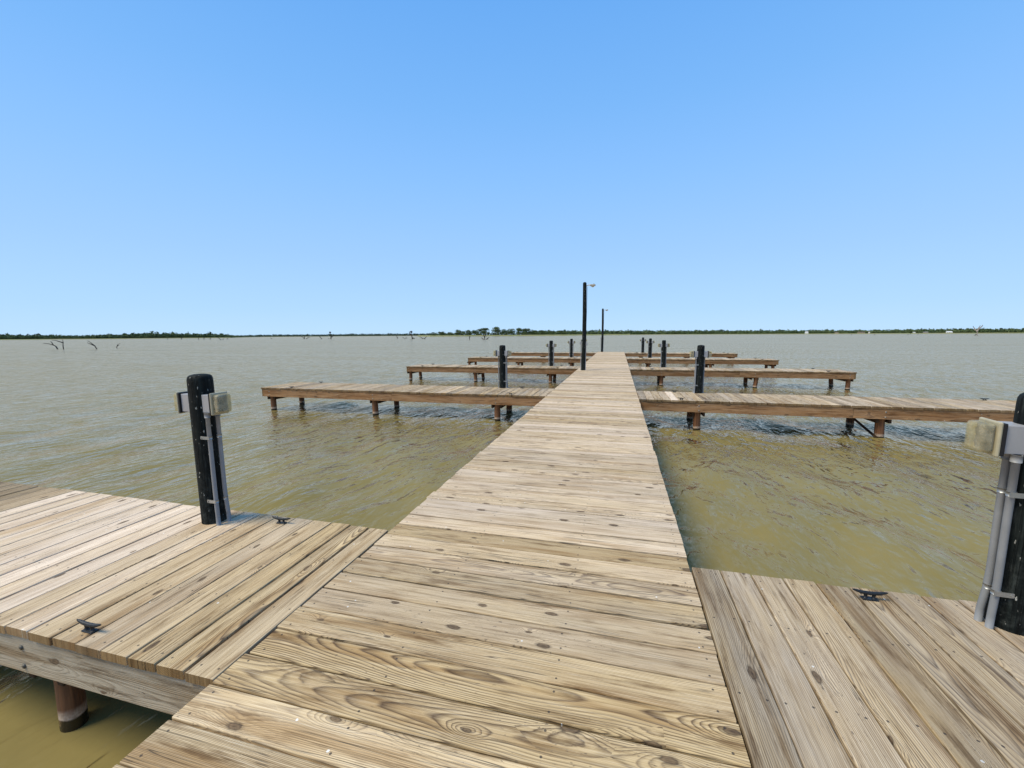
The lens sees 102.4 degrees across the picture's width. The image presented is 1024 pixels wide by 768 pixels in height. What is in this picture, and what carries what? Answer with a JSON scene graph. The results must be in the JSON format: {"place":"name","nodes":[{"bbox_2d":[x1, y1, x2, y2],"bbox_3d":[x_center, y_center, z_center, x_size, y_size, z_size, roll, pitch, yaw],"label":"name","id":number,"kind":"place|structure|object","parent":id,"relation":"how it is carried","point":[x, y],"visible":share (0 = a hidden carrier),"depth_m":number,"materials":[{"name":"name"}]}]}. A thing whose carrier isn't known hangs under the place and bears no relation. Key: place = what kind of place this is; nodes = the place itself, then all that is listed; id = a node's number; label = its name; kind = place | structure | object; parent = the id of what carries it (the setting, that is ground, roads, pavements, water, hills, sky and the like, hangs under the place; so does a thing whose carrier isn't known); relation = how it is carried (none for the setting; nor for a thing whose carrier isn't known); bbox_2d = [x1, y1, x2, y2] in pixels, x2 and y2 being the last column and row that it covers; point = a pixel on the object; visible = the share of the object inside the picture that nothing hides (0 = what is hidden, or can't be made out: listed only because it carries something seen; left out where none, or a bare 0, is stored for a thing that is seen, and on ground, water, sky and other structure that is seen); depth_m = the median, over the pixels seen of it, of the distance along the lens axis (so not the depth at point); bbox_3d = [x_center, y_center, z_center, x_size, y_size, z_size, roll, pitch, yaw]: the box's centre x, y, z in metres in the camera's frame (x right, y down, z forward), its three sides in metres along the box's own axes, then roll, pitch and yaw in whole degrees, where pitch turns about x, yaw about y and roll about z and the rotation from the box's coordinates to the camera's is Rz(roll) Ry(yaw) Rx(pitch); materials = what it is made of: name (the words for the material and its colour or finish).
{"place":"outdoors","nodes":[
{"label":"outdoors","id":0,"kind":"place"},
{"bbox_2d":[0,333,994,339],"bbox_3d":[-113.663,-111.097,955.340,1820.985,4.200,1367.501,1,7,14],"label":"shore","id":1,"kind":"structure","parent":0,"point":[630,334],"depth_m":462.91,"materials":[{"name":"green plant"}]},
{"bbox_2d":[0,331,239,338],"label":"shore woodland","id":2,"kind":"object","parent":1,"relation":"on","point":[151,334],"visible":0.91,"depth_m":527.22,"materials":[{"name":"green plant"}]},
{"bbox_2d":[237,333,444,336],"bbox_3d":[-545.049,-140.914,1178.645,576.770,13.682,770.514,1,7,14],"label":"distant woodland","id":3,"kind":"object","parent":1,"relation":"on","point":[352,334],"visible":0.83,"depth_m":1396.51,"materials":[{"name":"green plant"}]},
{"bbox_2d":[525,328,1023,334],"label":"bank woodland","id":4,"kind":"object","parent":1,"relation":"on","point":[953,330],"visible":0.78,"depth_m":486.74,"materials":[{"name":"green plant"}]},
{"bbox_2d":[0,333,1023,767],"bbox_3d":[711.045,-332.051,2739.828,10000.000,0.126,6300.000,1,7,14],"label":"water","id":5,"kind":"structure","parent":0,"point":[906,507],"depth_m":6.79,"materials":[{"name":"brown liquid"}]},
{"bbox_2d":[0,482,387,732],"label":"finger dock","id":6,"kind":"object","parent":5,"relation":"in","point":[182,605],"visible":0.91,"depth_m":2.10,"materials":[{"name":"brown wood"}]},
{"bbox_2d":[77,619,100,633],"bbox_3d":[-1.828,1.048,1.780,0.144,0.043,0.029,1,7,14],"label":"mooring cleat","id":7,"kind":"object","parent":6,"relation":"on","point":[89,628],"visible":1,"depth_m":1.77,"materials":[{"name":"grey metal"}]},
{"bbox_2d":[176,374,231,525],"bbox_3d":[-2.070,0.467,2.800,0.424,1.078,0.147,1,7,18],"label":"power post","id":8,"kind":"object","parent":6,"relation":"on","point":[203,403],"visible":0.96,"depth_m":2.74,"materials":[{"name":"black"}]},
{"bbox_2d":[272,516,290,523],"bbox_3d":[-1.566,0.924,2.794,0.144,0.043,0.029,1,7,12],"label":"mooring cleat","id":9,"kind":"object","parent":6,"relation":"on","point":[279,519],"visible":1,"depth_m":2.79,"materials":[{"name":"grey metal"}]},
{"bbox_2d":[261,382,553,420],"bbox_3d":[-2.617,1.536,10.102,7.171,2.903,1.227,1,7,14],"label":"finger dock","id":10,"kind":"object","parent":5,"relation":"in","point":[496,398],"visible":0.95,"depth_m":9.52,"materials":[{"name":"brown wood"}]},
{"bbox_2d":[494,345,510,387],"bbox_3d":[-0.224,-0.385,9.790,0.424,1.078,0.147,1,7,13],"label":"power post","id":11,"kind":"object","parent":10,"relation":"on","point":[502,354],"visible":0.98,"depth_m":9.73,"materials":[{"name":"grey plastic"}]},
{"bbox_2d":[113,352,750,767],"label":"pier","id":12,"kind":"structure","parent":5,"relation":"in","point":[521,592],"depth_m":1.71,"materials":[{"name":"brown wood"}]},
{"bbox_2d":[580,282,595,369],"bbox_3d":[2.613,-1.964,14.291,0.490,3.085,0.142,2,7,14],"label":"lamp post","id":13,"kind":"object","parent":12,"relation":"on","point":[583,343],"visible":0.97,"depth_m":14.28,"materials":[{"name":"metal"}]},
{"bbox_2d":[600,309,607,351],"bbox_3d":[6.487,-3.758,29.003,0.490,3.085,0.142,1,7,10],"label":"lamp post","id":14,"kind":"object","parent":12,"relation":"on","point":[602,339],"visible":0.94,"depth_m":28.99,"materials":[{"name":"metal"}]},
{"bbox_2d":[406,364,579,382],"bbox_3d":[-0.799,0.721,16.792,7.012,2.903,1.230,1,7,14],"label":"finger dock","id":15,"kind":"object","parent":5,"relation":"in","point":[550,371],"visible":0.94,"depth_m":16.25,"materials":[{"name":"brown wood"}]},
{"bbox_2d":[546,340,555,365],"bbox_3d":[1.571,-1.201,16.485,0.424,1.078,0.147,1,7,15],"label":"power post","id":16,"kind":"object","parent":15,"relation":"on","point":[550,345],"visible":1,"depth_m":16.43,"materials":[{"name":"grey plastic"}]},
{"bbox_2d":[467,357,590,365],"bbox_3d":[0.909,-0.021,22.865,6.757,2.903,1.225,1,7,14],"label":"finger dock","id":17,"kind":"object","parent":5,"relation":"in","point":[571,361],"visible":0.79,"depth_m":22.29,"materials":[{"name":"brown wood"}]},
{"bbox_2d":[568,339,574,356],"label":"power post","id":18,"kind":"object","parent":17,"relation":"on","point":[571,342],"visible":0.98,"depth_m":22.52,"materials":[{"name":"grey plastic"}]},
{"bbox_2d":[508,352,596,356],"bbox_3d":[2.622,-0.755,28.884,6.465,2.903,1.231,1,7,14],"label":"finger dock","id":19,"kind":"object","parent":5,"relation":"in","point":[542,354],"visible":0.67,"depth_m":28.36,"materials":[{"name":"brown wood"}]},
{"bbox_2d":[625,352,737,357],"bbox_3d":[10.764,-0.562,26.794,6.688,2.904,1.226,1,7,14],"label":"finger dock","id":20,"kind":"object","parent":5,"relation":"in","point":[684,355],"visible":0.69,"depth_m":26.11,"materials":[{"name":"brown wood"}]},
{"bbox_2d":[640,337,645,352],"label":"power post","id":21,"kind":"object","parent":20,"relation":"on","point":[642,340],"visible":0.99,"depth_m":27.55,"materials":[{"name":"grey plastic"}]},
{"bbox_2d":[626,358,778,368],"bbox_3d":[9.266,0.178,20.718,6.839,2.904,1.226,1,7,14],"label":"finger dock","id":22,"kind":"object","parent":5,"relation":"in","point":[710,362],"visible":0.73,"depth_m":20.06,"materials":[{"name":"brown wood"}]},
{"bbox_2d":[646,338,653,357],"bbox_3d":[7.228,-1.848,21.540,0.424,1.078,0.149,2,8,15],"label":"power post","id":23,"kind":"object","parent":22,"relation":"on","point":[650,342],"visible":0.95,"depth_m":21.48,"materials":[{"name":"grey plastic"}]},
{"bbox_2d":[629,367,856,389],"bbox_3d":[7.715,0.922,14.606,6.907,2.904,1.226,1,7,14],"label":"finger dock","id":24,"kind":"object","parent":5,"relation":"in","point":[755,374],"visible":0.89,"depth_m":13.91,"materials":[{"name":"brown wood"}]},
{"bbox_2d":[658,340,668,366],"bbox_3d":[5.686,-1.104,15.430,0.424,1.078,0.149,1,7,14],"label":"power post","id":25,"kind":"object","parent":24,"relation":"on","point":[663,345],"visible":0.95,"depth_m":15.37,"materials":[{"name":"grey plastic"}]},
{"bbox_2d":[637,391,1015,437],"bbox_3d":[5.965,1.740,7.900,6.890,2.903,1.228,1,7,14],"label":"finger dock","id":26,"kind":"object","parent":5,"relation":"in","point":[879,412],"visible":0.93,"depth_m":7.42,"materials":[{"name":"brown wood"}]},
{"bbox_2d":[691,345,710,393],"bbox_3d":[3.974,-0.286,8.716,0.424,1.078,0.149,2,7,10],"label":"power post","id":27,"kind":"object","parent":26,"relation":"on","point":[700,354],"visible":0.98,"depth_m":8.66,"materials":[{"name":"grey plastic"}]},
{"bbox_2d":[692,567,1023,767],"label":"finger dock","id":28,"kind":"object","parent":5,"relation":"in","point":[814,675],"visible":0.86,"depth_m":1.52,"materials":[{"name":"brown wood"}]},
{"bbox_2d":[852,588,887,600],"bbox_3d":[1.700,1.001,1.956,0.144,0.043,0.029,1,7,13],"label":"mooring cleat","id":29,"kind":"object","parent":28,"relation":"on","point":[866,597],"visible":1,"depth_m":1.95,"materials":[{"name":"grey metal"}]},
{"bbox_2d":[974,392,1023,635],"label":"power post","id":30,"kind":"object","parent":28,"relation":"on","point":[1000,603],"visible":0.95,"depth_m":1.71,"materials":[{"name":"black"}]},
{"bbox_2d":[0,0,1023,336],"label":"sky","id":31,"kind":"structure","parent":0,"point":[231,167],"materials":[{"name":"blue"}]},
{"bbox_2d":[418,334,629,336],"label":"wooded point","id":32,"kind":"structure","parent":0,"point":[517,335],"depth_m":560.51,"materials":[{"name":"green plant"}]},
{"bbox_2d":[477,328,489,332],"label":"shore tree","id":33,"kind":"object","parent":32,"relation":"on","point":[481,330],"visible":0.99,"depth_m":570.03,"materials":[{"name":"green plant"}]},
{"bbox_2d":[491,326,501,332],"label":"shore tree","id":34,"kind":"object","parent":32,"relation":"on","point":[497,329],"visible":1,"depth_m":563.80,"materials":[{"name":"green plant"}]},
{"bbox_2d":[522,328,530,332],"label":"shore tree","id":35,"kind":"object","parent":32,"relation":"on","point":[525,330],"visible":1,"depth_m":574.08,"materials":[{"name":"green plant"}]},
{"bbox_2d":[436,330,627,334],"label":"undergrowth","id":36,"kind":"object","parent":32,"relation":"on","point":[540,333],"visible":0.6,"depth_m":602.61,"materials":[{"name":"green plant"}]}
]}

